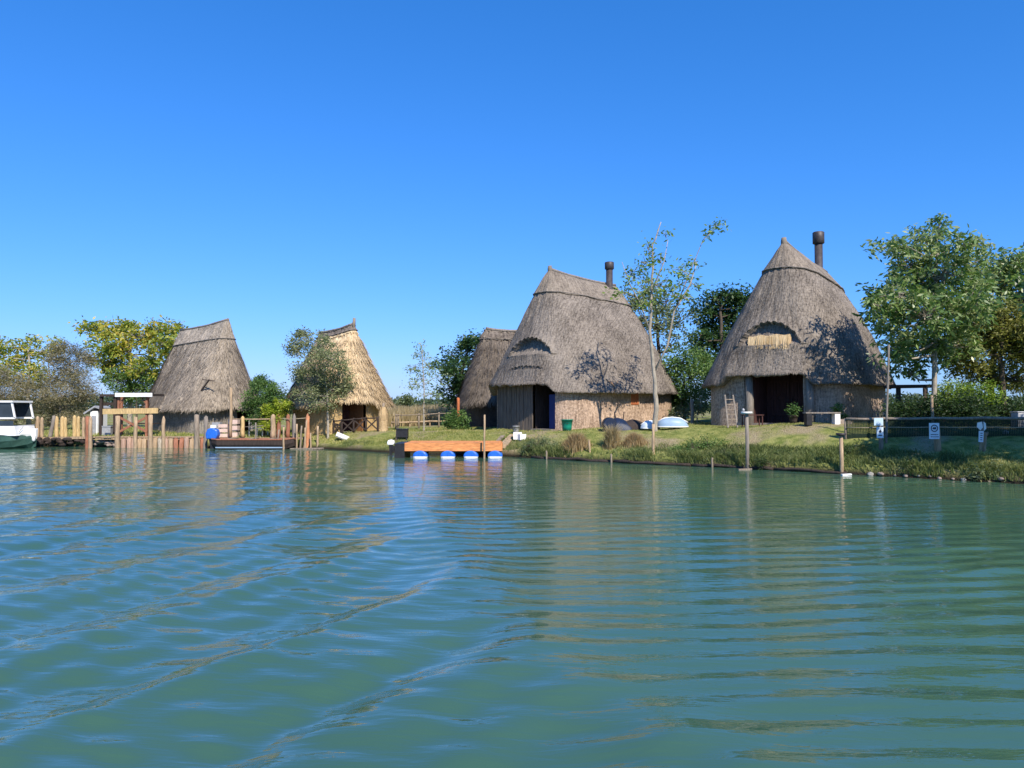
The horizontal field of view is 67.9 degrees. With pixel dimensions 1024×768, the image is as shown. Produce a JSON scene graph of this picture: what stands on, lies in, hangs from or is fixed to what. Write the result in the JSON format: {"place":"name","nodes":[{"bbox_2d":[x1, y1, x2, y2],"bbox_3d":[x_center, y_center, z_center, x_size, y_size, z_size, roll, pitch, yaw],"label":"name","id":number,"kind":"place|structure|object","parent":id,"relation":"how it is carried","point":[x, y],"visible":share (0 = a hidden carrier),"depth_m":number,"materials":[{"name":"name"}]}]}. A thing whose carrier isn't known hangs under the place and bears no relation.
{"place":"outdoors","nodes":[
{"label":"outdoors","id":0,"kind":"place"},
{"bbox_2d":[0,446,1023,767],"bbox_3d":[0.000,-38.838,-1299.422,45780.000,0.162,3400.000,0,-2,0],"label":"water","id":1,"kind":"structure","parent":0,"point":[240,608],"depth_m":8.13,"materials":[{"name":"teal liquid"}]},
{"bbox_2d":[0,401,37,448],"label":"motor boat","id":2,"kind":"object","parent":1,"relation":"on","point":[17,436],"visible":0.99,"depth_m":41.39,"materials":[{"name":"green paint"}]},
{"bbox_2d":[85,416,89,447],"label":"mooring post","id":3,"kind":"object","parent":1,"relation":"in","point":[86,429],"visible":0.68,"depth_m":41.85,"materials":[{"name":"red wood"}]},
{"bbox_2d":[88,416,92,447],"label":"mooring post","id":4,"kind":"object","parent":1,"relation":"in","point":[90,442],"visible":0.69,"depth_m":41.65,"materials":[{"name":"brown wood"}]},
{"bbox_2d":[114,416,119,447],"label":"mooring post","id":5,"kind":"object","parent":1,"relation":"in","point":[117,432],"visible":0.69,"depth_m":41.46,"materials":[{"name":"brown wood"}]},
{"bbox_2d":[133,416,137,447],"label":"mooring post","id":6,"kind":"object","parent":1,"relation":"in","point":[135,443],"visible":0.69,"depth_m":41.57,"materials":[{"name":"brown wood"}]},
{"bbox_2d":[148,414,152,447],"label":"mooring post","id":7,"kind":"object","parent":1,"relation":"in","point":[150,430],"visible":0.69,"depth_m":41.46,"materials":[{"name":"brown wood"}]},
{"bbox_2d":[161,416,164,447],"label":"mooring post","id":8,"kind":"object","parent":1,"relation":"in","point":[163,433],"visible":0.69,"depth_m":41.65,"materials":[{"name":"brown wood"}]},
{"bbox_2d":[194,414,199,448],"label":"mooring post","id":9,"kind":"object","parent":1,"relation":"in","point":[196,431],"visible":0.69,"depth_m":41.43,"materials":[{"name":"grey wood"}]},
{"bbox_2d":[203,416,207,447],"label":"mooring post","id":10,"kind":"object","parent":1,"relation":"in","point":[205,441],"visible":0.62,"depth_m":41.55,"materials":[{"name":"grey wood"}]},
{"bbox_2d":[211,437,295,448],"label":"barge","id":11,"kind":"object","parent":1,"relation":"on","point":[248,443],"visible":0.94,"depth_m":40.60,"materials":[{"name":"brown wood"}]},
{"bbox_2d":[206,425,219,448],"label":"outboard motor","id":12,"kind":"object","parent":11,"relation":"attached to","point":[212,431],"visible":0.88,"depth_m":40.93,"materials":[{"name":"blue plastic"}]},
{"bbox_2d":[229,387,232,436],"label":"pole","id":13,"kind":"object","parent":11,"relation":"on","point":[231,412],"visible":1,"depth_m":41.81,"materials":[{"name":"brown wood"}]},
{"bbox_2d":[305,413,309,447],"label":"landing post","id":14,"kind":"object","parent":1,"relation":"in","point":[308,431],"visible":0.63,"depth_m":41.47,"materials":[{"name":"orange wood"}]},
{"bbox_2d":[394,441,502,457],"bbox_3d":[-2.798,3.030,34.477,4.749,0.818,2.110,0,-2,0],"label":"floating dock","id":15,"kind":"object","parent":1,"relation":"on","point":[449,449],"visible":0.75,"depth_m":33.47,"materials":[{"name":"orange wood"}]},
{"bbox_2d":[741,408,751,467],"bbox_3d":[8.439,2.418,27.287,0.400,3.089,0.400,0,-2,0],"label":"tray post","id":16,"kind":"object","parent":1,"relation":"in","point":[746,434],"visible":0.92,"depth_m":27.25,"materials":[{"name":"grey wood"}]},
{"bbox_2d":[0,0,1023,407],"label":"sky","id":17,"kind":"structure","parent":0,"point":[414,171],"materials":[{"name":"blue"}]},
{"bbox_2d":[1,408,1023,483],"bbox_3d":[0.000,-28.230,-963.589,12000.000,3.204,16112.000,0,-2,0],"label":"ground","id":18,"kind":"structure","parent":0,"point":[802,433],"depth_m":29.55,"materials":[{"name":"green plant"}]},
{"bbox_2d":[0,361,47,424],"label":"feathery shrub","id":19,"kind":"object","parent":18,"relation":"on","point":[15,395],"visible":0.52,"depth_m":51.24,"materials":[{"name":"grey plant"}]},
{"bbox_2d":[0,332,65,400],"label":"yellowing tree","id":20,"kind":"object","parent":18,"relation":"on","point":[28,354],"visible":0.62,"depth_m":60.06,"materials":[{"name":"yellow plant"}]},
{"bbox_2d":[19,337,109,428],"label":"feathery shrub","id":21,"kind":"object","parent":18,"relation":"on","point":[69,379],"visible":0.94,"depth_m":50.67,"materials":[{"name":"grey plant"}]},
{"bbox_2d":[83,406,110,434],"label":"shed","id":22,"kind":"structure","parent":18,"relation":"on","point":[93,411],"depth_m":45.86,"materials":[{"name":"white paint"}]},
{"bbox_2d":[102,426,112,434],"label":"storage box","id":23,"kind":"object","parent":18,"relation":"on","point":[106,430],"visible":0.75,"depth_m":44.29,"materials":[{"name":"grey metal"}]},
{"bbox_2d":[99,394,116,435],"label":"lean to","id":24,"kind":"object","parent":18,"relation":"on","point":[102,403],"visible":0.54,"depth_m":44.29,"materials":[{"name":"brown wood"}]},
{"bbox_2d":[94,364,157,425],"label":"dark shrub","id":25,"kind":"object","parent":18,"relation":"on","point":[134,386],"visible":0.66,"depth_m":56.71,"materials":[{"name":"green plant"}]},
{"bbox_2d":[68,314,188,426],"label":"yellowing tree","id":26,"kind":"object","parent":18,"relation":"on","point":[118,351],"visible":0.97,"depth_m":57.41,"materials":[{"name":"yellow plant"}]},
{"bbox_2d":[103,393,163,435],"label":"shelter","id":27,"kind":"object","parent":18,"relation":"on","point":[120,411],"visible":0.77,"depth_m":42.84,"materials":[{"name":"beige wood"}]},
{"bbox_2d":[92,436,203,439],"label":"walkway","id":28,"kind":"structure","parent":18,"relation":"on","point":[113,437],"depth_m":42.12,"materials":[{"name":"brown wood"}]},
{"bbox_2d":[141,318,259,434],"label":"thatched hut","id":29,"kind":"object","parent":18,"relation":"on","point":[197,355],"visible":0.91,"depth_m":46.50,"materials":[{"name":"grey plant"}]},
{"bbox_2d":[239,408,249,431],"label":"doorway","id":30,"kind":"structure","parent":29,"relation":"in","point":[240,413],"depth_m":48.94,"materials":[{"name":"brown wood"}]},
{"bbox_2d":[44,425,356,444],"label":"grass by the left huts","id":31,"kind":"structure","parent":18,"relation":"on","point":[128,431],"depth_m":44.66,"materials":[{"name":"green plant"}]},
{"bbox_2d":[219,437,303,438],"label":"landing stage","id":32,"kind":"object","parent":18,"relation":"on","point":[257,437],"visible":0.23,"depth_m":42.53,"materials":[{"name":"brown wood"}]},
{"bbox_2d":[218,424,228,436],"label":"crate","id":33,"kind":"object","parent":32,"relation":"on","point":[221,426],"visible":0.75,"depth_m":42.64,"materials":[{"name":"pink wood"}]},
{"bbox_2d":[228,419,239,436],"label":"crate","id":34,"kind":"object","parent":32,"relation":"on","point":[236,428],"visible":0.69,"depth_m":42.75,"materials":[{"name":"pink wood"}]},
{"bbox_2d":[240,416,244,437],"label":"landing post","id":35,"kind":"object","parent":32,"relation":"on","point":[242,431],"visible":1,"depth_m":41.95,"materials":[{"name":"yellow wood"}]},
{"bbox_2d":[270,414,275,437],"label":"landing post","id":36,"kind":"object","parent":32,"relation":"on","point":[273,427],"visible":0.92,"depth_m":41.94,"materials":[{"name":"brown wood"}]},
{"bbox_2d":[237,371,297,435],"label":"evergreen bush","id":37,"kind":"object","parent":18,"relation":"on","point":[260,385],"visible":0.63,"depth_m":43.03,"materials":[{"name":"green plant"}]},
{"bbox_2d":[256,397,292,436],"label":"lime shrub","id":38,"kind":"object","parent":18,"relation":"on","point":[269,411],"visible":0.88,"depth_m":42.28,"materials":[{"name":"green plant"}]},
{"bbox_2d":[281,325,357,438],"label":"grey green tree","id":39,"kind":"object","parent":18,"relation":"on","point":[322,377],"visible":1,"depth_m":42.23,"materials":[{"name":"green plant"}]},
{"bbox_2d":[285,318,396,434],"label":"thatched hut","id":40,"kind":"object","parent":18,"relation":"on","point":[369,396],"visible":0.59,"depth_m":44.60,"materials":[{"name":"beige plant"}]},
{"bbox_2d":[342,402,349,430],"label":"door","id":41,"kind":"structure","parent":40,"relation":"in","point":[345,408],"depth_m":45.29,"materials":[{"name":"brown wood"}]},
{"bbox_2d":[349,401,362,430],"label":"doorway","id":42,"kind":"structure","parent":40,"relation":"in","point":[356,411],"depth_m":45.18,"materials":[{"name":"brown wood"}]},
{"bbox_2d":[333,417,378,433],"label":"cross braced fence","id":43,"kind":"object","parent":18,"relation":"on","point":[354,421],"visible":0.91,"depth_m":43.08,"materials":[{"name":"brown wood"}]},
{"bbox_2d":[378,403,387,431],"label":"reed bundle post","id":44,"kind":"object","parent":18,"relation":"on","point":[383,417],"visible":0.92,"depth_m":43.35,"materials":[{"name":"beige plant"}]},
{"bbox_2d":[396,429,408,439],"bbox_3d":[-5.705,2.634,39.537,0.619,0.620,0.560,0,-2,0],"label":"black box","id":45,"kind":"object","parent":18,"relation":"on","point":[402,433],"visible":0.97,"depth_m":39.29,"materials":[{"name":"plastic"}]},
{"bbox_2d":[393,392,417,406],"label":"distant tree","id":46,"kind":"object","parent":18,"relation":"on","point":[406,400],"visible":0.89,"depth_m":83.72,"materials":[{"name":"green plant"}]},
{"bbox_2d":[395,412,448,428],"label":"rail fence","id":47,"kind":"object","parent":18,"relation":"on","point":[397,420],"visible":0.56,"depth_m":48.39,"materials":[{"name":"brown wood"}]},
{"bbox_2d":[399,339,449,430],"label":"sapling","id":48,"kind":"object","parent":18,"relation":"on","point":[420,374],"visible":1,"depth_m":43.28,"materials":[{"name":"green plant"}]},
{"bbox_2d":[387,403,466,426],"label":"dry reeds","id":49,"kind":"object","parent":18,"relation":"on","point":[411,410],"visible":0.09,"depth_m":58.83,"materials":[{"name":"beige plant"}]},
{"bbox_2d":[426,328,483,417],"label":"dark tree","id":50,"kind":"object","parent":18,"relation":"on","point":[467,344],"visible":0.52,"depth_m":55.67,"materials":[{"name":"green plant"}]},
{"bbox_2d":[437,409,472,429],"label":"bush","id":51,"kind":"object","parent":18,"relation":"on","point":[459,421],"visible":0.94,"depth_m":43.36,"materials":[{"name":"green plant"}]},
{"bbox_2d":[451,327,516,427],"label":"thatched hut","id":52,"kind":"object","parent":18,"relation":"on","point":[477,399],"visible":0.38,"depth_m":46.83,"materials":[{"name":"grey plant"}]},
{"bbox_2d":[2,393,1023,413],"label":"tree line","id":53,"kind":"object","parent":18,"relation":"on","point":[420,402],"visible":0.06,"depth_m":185.95,"materials":[{"name":"green plant"}]},
{"bbox_2d":[519,435,559,454],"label":"weed bush","id":54,"kind":"object","parent":18,"relation":"on","point":[543,441],"visible":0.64,"depth_m":33.71,"materials":[{"name":"green plant"}]},
{"bbox_2d":[561,419,572,430],"bbox_3d":[2.605,1.942,35.952,0.600,0.535,0.609,0,-2,0],"label":"bucket","id":55,"kind":"object","parent":18,"relation":"on","point":[566,424],"visible":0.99,"depth_m":35.75,"materials":[{"name":"green plastic"}]},
{"bbox_2d":[531,456,612,461],"bbox_3d":[2.446,3.166,32.016,4.150,0.198,0.176,-2,-2,40],"label":"edging log","id":56,"kind":"object","parent":18,"relation":"on","point":[575,459],"visible":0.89,"depth_m":31.80,"materials":[{"name":"brown wood"}]},
{"bbox_2d":[555,430,595,457],"bbox_3d":[2.719,2.951,32.790,1.868,2.010,1.756,-2,-2,42],"label":"grass clump","id":57,"kind":"object","parent":18,"relation":"on","point":[577,442],"visible":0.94,"depth_m":32.43,"materials":[{"name":"beige plant"}]},
{"bbox_2d":[488,261,677,430],"bbox_3d":[3.962,-1.793,41.654,10.140,10.174,8.460,1,-2,-39],"label":"thatched hut","id":58,"kind":"object","parent":18,"relation":"on","point":[576,342],"visible":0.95,"depth_m":38.75,"materials":[{"name":"grey plant"}]},
{"bbox_2d":[535,384,554,428],"bbox_3d":[2.210,1.112,38.235,1.350,2.350,1.650,1,-2,-39],"label":"doorway","id":59,"kind":"structure","parent":58,"relation":"in","point":[542,393],"depth_m":38.67,"materials":[{"name":"brown wood"}]},
{"bbox_2d":[549,394,554,428],"bbox_3d":[2.099,1.365,37.667,0.050,1.690,0.700,1,-2,-39],"label":"blue door leaf","id":60,"kind":"structure","parent":58,"relation":"in","point":[551,397],"depth_m":37.76,"materials":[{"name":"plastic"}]},
{"bbox_2d":[602,417,616,429],"bbox_3d":[4.429,1.830,34.660,0.624,0.624,0.700,0,-2,0],"label":"round barrel","id":61,"kind":"object","parent":18,"relation":"on","point":[608,421],"visible":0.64,"depth_m":34.31,"materials":[{"name":"black plastic"}]},
{"bbox_2d":[596,423,623,449],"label":"grass clump","id":62,"kind":"object","parent":18,"relation":"on","point":[612,439],"visible":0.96,"depth_m":31.96,"materials":[{"name":"beige plant"}]},
{"bbox_2d":[614,418,631,430],"bbox_3d":[4.914,1.852,34.859,1.100,0.602,0.900,0,-2,0],"label":"covered heap","id":63,"kind":"object","parent":18,"relation":"on","point":[623,424],"visible":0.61,"depth_m":34.47,"materials":[{"name":"grey plastic"}]},
{"bbox_2d":[620,430,647,449],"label":"grass clump","id":64,"kind":"object","parent":18,"relation":"on","point":[634,439],"visible":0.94,"depth_m":31.55,"materials":[{"name":"beige plant"}]},
{"bbox_2d":[626,419,647,429],"bbox_3d":[5.602,1.875,34.858,1.200,0.505,0.800,0,-2,0],"label":"covered heap","id":65,"kind":"object","parent":18,"relation":"on","point":[633,424],"visible":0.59,"depth_m":34.53,"materials":[{"name":"brown fabric"}]},
{"bbox_2d":[614,460,690,465],"bbox_3d":[5.425,3.085,29.687,3.252,0.171,0.193,-1,-2,36],"label":"edging log","id":66,"kind":"object","parent":18,"relation":"on","point":[649,462],"visible":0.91,"depth_m":29.63,"materials":[{"name":"brown wood"}]},
{"bbox_2d":[617,273,700,356],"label":"leafy tree","id":67,"kind":"object","parent":18,"relation":"on","point":[660,310],"visible":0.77,"depth_m":43.66,"materials":[{"name":"green plant"}]},
{"bbox_2d":[602,217,730,430],"bbox_3d":[6.812,-2.471,33.241,5.438,9.673,2.724,0,-2,-8],"label":"slender tree","id":68,"kind":"object","parent":18,"relation":"on","point":[653,367],"visible":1,"depth_m":33.42,"materials":[{"name":"green plant"}]},
{"bbox_2d":[658,417,688,427],"bbox_3d":[7.071,1.677,33.542,1.443,0.475,0.845,0,-2,6],"label":"upturned boat","id":69,"kind":"object","parent":18,"relation":"on","point":[671,422],"visible":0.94,"depth_m":33.24,"materials":[{"name":"white paint"}]},
{"bbox_2d":[340,436,1023,475],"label":"bank weeds","id":70,"kind":"object","parent":18,"relation":"on","point":[820,452],"visible":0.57,"depth_m":26.47,"materials":[{"name":"green plant"}]},
{"bbox_2d":[659,342,715,419],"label":"leafy shrub","id":71,"kind":"object","parent":18,"relation":"on","point":[679,367],"visible":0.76,"depth_m":41.37,"materials":[{"name":"green plant"}]},
{"bbox_2d":[666,385,710,421],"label":"leafy shrub","id":72,"kind":"object","parent":18,"relation":"on","point":[683,411],"visible":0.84,"depth_m":40.22,"materials":[{"name":"green plant"}]},
{"bbox_2d":[668,432,737,451],"bbox_3d":[7.759,2.464,29.860,3.290,1.255,1.522,0,-2,0],"label":"weed bush","id":73,"kind":"object","parent":18,"relation":"on","point":[707,442],"visible":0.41,"depth_m":29.76,"materials":[{"name":"green plant"}]},
{"bbox_2d":[679,279,753,385],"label":"dark tree","id":74,"kind":"object","parent":18,"relation":"on","point":[722,308],"visible":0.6,"depth_m":48.33,"materials":[{"name":"green plant"}]},
{"bbox_2d":[724,395,737,427],"bbox_3d":[9.329,1.161,32.395,0.462,1.408,0.580,0,-2,0],"label":"ladder","id":75,"kind":"object","parent":18,"relation":"on","point":[727,414],"visible":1,"depth_m":32.37,"materials":[{"name":"grey wood"}]},
{"bbox_2d":[692,463,772,469],"bbox_3d":[8.053,3.026,27.835,3.036,0.190,0.220,-1,-2,37],"label":"edging log","id":76,"kind":"object","parent":18,"relation":"on","point":[732,466],"visible":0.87,"depth_m":27.84,"materials":[{"name":"brown wood"}]},
{"bbox_2d":[520,443,1023,481],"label":"overhanging grass","id":77,"kind":"structure","parent":18,"relation":"on","point":[637,453],"depth_m":27.72,"materials":[{"name":"green plant"}]},
{"bbox_2d":[749,446,814,469],"bbox_3d":[10.163,2.694,27.348,3.358,1.022,1.549,0,-2,0],"label":"weed bush","id":78,"kind":"object","parent":18,"relation":"on","point":[761,460],"visible":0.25,"depth_m":26.99,"materials":[{"name":"green plant"}]},
{"bbox_2d":[784,402,802,422],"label":"potted plant","id":79,"kind":"object","parent":18,"relation":"on","point":[792,418],"visible":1,"depth_m":31.29,"materials":[{"name":"green plant"}]},
{"bbox_2d":[701,231,895,425],"bbox_3d":[13.746,-2.587,36.500,7.973,10.675,9.937,-1,-2,39],"label":"thatched hut","id":80,"kind":"object","parent":18,"relation":"on","point":[798,336],"visible":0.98,"depth_m":33.31,"materials":[{"name":"grey plant"}]},
{"bbox_2d":[753,374,798,422],"bbox_3d":[12.019,0.581,33.456,2.290,2.350,1.550,-1,-2,39],"label":"doorway","id":81,"kind":"structure","parent":80,"relation":"in","point":[759,383],"depth_m":34.07,"materials":[{"name":"brown wood"}]},
{"bbox_2d":[767,375,789,422],"bbox_3d":[12.009,0.668,34.304,1.033,2.130,0.122,-1,-2,39],"label":"door","id":82,"kind":"structure","parent":80,"relation":"in","point":[778,387],"depth_m":34.31,"materials":[{"name":"brown wood"}]},
{"bbox_2d":[791,375,803,422],"bbox_3d":[12.854,0.646,33.619,1.033,2.130,0.122,-1,-2,39],"label":"door","id":83,"kind":"structure","parent":80,"relation":"in","point":[796,380],"depth_m":33.76,"materials":[{"name":"brown wood"}]},
{"bbox_2d":[774,468,846,473],"bbox_3d":[10.193,2.977,26.017,2.465,0.185,0.151,-2,-2,42],"label":"edging log","id":84,"kind":"object","parent":18,"relation":"on","point":[807,470],"visible":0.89,"depth_m":26.01,"materials":[{"name":"brown wood"}]},
{"bbox_2d":[803,412,840,425],"bbox_3d":[12.136,1.367,29.772,1.372,0.525,0.340,0,-2,0],"label":"bench","id":85,"kind":"object","parent":18,"relation":"on","point":[808,418],"visible":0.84,"depth_m":29.62,"materials":[{"name":"white stone"}]},
{"bbox_2d":[829,402,848,418],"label":"leafy shrub","id":86,"kind":"object","parent":18,"relation":"on","point":[838,408],"visible":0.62,"depth_m":30.90,"materials":[{"name":"green plant"}]},
{"bbox_2d":[836,433,845,471],"bbox_3d":[10.979,2.769,25.325,0.320,2.263,0.320,0,-2,0],"label":"tray post","id":87,"kind":"object","parent":18,"relation":"on","point":[840,435],"visible":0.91,"depth_m":25.29,"materials":[{"name":"brown wood"}]},
{"bbox_2d":[834,436,875,455],"bbox_3d":[12.012,2.422,26.358,1.986,1.256,1.197,0,-2,0],"label":"weed bush","id":88,"kind":"object","parent":18,"relation":"on","point":[848,448],"visible":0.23,"depth_m":26.12,"materials":[{"name":"green plant"}]},
{"bbox_2d":[874,418,883,449],"bbox_3d":[12.533,1.848,25.876,0.459,1.382,0.225,2,-2,-42],"label":"sign post","id":89,"kind":"object","parent":18,"relation":"on","point":[878,422],"visible":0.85,"depth_m":25.81,"materials":[{"name":"grey wood"}]},
{"bbox_2d":[885,345,889,442],"bbox_3d":[13.035,0.491,26.402,0.243,3.727,0.090,0,-2,0],"label":"tall pole","id":90,"kind":"object","parent":18,"relation":"on","point":[887,397],"visible":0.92,"depth_m":26.38,"materials":[{"name":"grey wood"}]},
{"bbox_2d":[883,384,931,408],"bbox_3d":[16.743,0.955,31.886,1.966,1.935,3.189,-1,-2,28],"label":"pergola frame","id":91,"kind":"object","parent":18,"relation":"on","point":[899,387],"visible":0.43,"depth_m":30.88,"materials":[{"name":"brown wood"}]},
{"bbox_2d":[875,398,942,422],"bbox_3d":[15.465,1.538,29.572,2.651,2.177,2.007,0,-2,0],"label":"bush","id":92,"kind":"object","parent":18,"relation":"on","point":[881,412],"visible":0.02,"depth_m":29.61,"materials":[{"name":"green plant"}]},
{"bbox_2d":[900,452,944,472],"bbox_3d":[13.202,2.586,24.393,2.207,0.865,1.255,0,-2,-15],"label":"weed bush","id":93,"kind":"object","parent":18,"relation":"on","point":[923,455],"visible":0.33,"depth_m":24.06,"materials":[{"name":"green plant"}]},
{"bbox_2d":[852,212,1004,406],"bbox_3d":[16.089,-2.556,29.561,5.218,8.865,6.558,-1,-2,33],"label":"leafy tree","id":94,"kind":"object","parent":18,"relation":"on","point":[921,281],"visible":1,"depth_m":28.80,"materials":[{"name":"green plant"}]},
{"bbox_2d":[844,416,1023,438],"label":"net fence","id":95,"kind":"object","parent":18,"relation":"on","point":[951,428],"visible":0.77,"depth_m":26.12,"materials":[{"name":"black metal"}]},
{"bbox_2d":[929,423,940,451],"bbox_3d":[13.895,1.899,24.911,0.562,1.245,0.249,2,-2,-44],"label":"sign post","id":96,"kind":"object","parent":18,"relation":"on","point":[934,431],"visible":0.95,"depth_m":24.81,"materials":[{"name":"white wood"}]},
{"bbox_2d":[880,389,1023,425],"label":"hedge","id":97,"kind":"object","parent":18,"relation":"on","point":[962,409],"visible":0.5,"depth_m":28.02,"materials":[{"name":"green plant"}]},
{"bbox_2d":[922,378,1008,416],"bbox_3d":[17.924,0.797,30.076,3.112,2.114,2.227,0,-2,0],"label":"bush","id":98,"kind":"object","parent":18,"relation":"on","point":[959,386],"visible":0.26,"depth_m":29.85,"materials":[{"name":"green plant"}]},
{"bbox_2d":[939,297,1023,422],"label":"olive green tree","id":99,"kind":"object","parent":18,"relation":"on","point":[1003,344],"visible":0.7,"depth_m":31.13,"materials":[{"name":"green plant"}]},
{"bbox_2d":[977,422,988,451],"bbox_3d":[15.062,1.839,24.305,0.309,1.271,0.512,-1,-2,33],"label":"sign post","id":100,"kind":"object","parent":18,"relation":"on","point":[982,438],"visible":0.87,"depth_m":24.31,"materials":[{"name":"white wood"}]},
{"bbox_2d":[963,459,1007,481],"bbox_3d":[14.428,2.640,22.830,1.798,0.833,1.102,0,-2,7],"label":"weed bush","id":101,"kind":"object","parent":18,"relation":"on","point":[976,474],"visible":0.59,"depth_m":22.66,"materials":[{"name":"green plant"}]},
{"bbox_2d":[947,443,1023,481],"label":"grass clump","id":102,"kind":"object","parent":18,"relation":"on","point":[977,458],"visible":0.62,"depth_m":23.45,"materials":[{"name":"green plant"}]},
{"bbox_2d":[950,242,1023,393],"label":"leafy tree","id":103,"kind":"object","parent":18,"relation":"on","point":[1012,266],"visible":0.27,"depth_m":32.24,"materials":[{"name":"green plant"}]},
{"bbox_2d":[1001,272,1023,318],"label":"shore tree","id":104,"kind":"object","parent":18,"relation":"on","point":[1017,278],"visible":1,"depth_m":21.82,"materials":[{"name":"green plant"}]},
{"bbox_2d":[1010,411,1023,426],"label":"storage box","id":105,"kind":"object","parent":18,"relation":"on","point":[1017,413],"visible":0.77,"depth_m":26.40,"materials":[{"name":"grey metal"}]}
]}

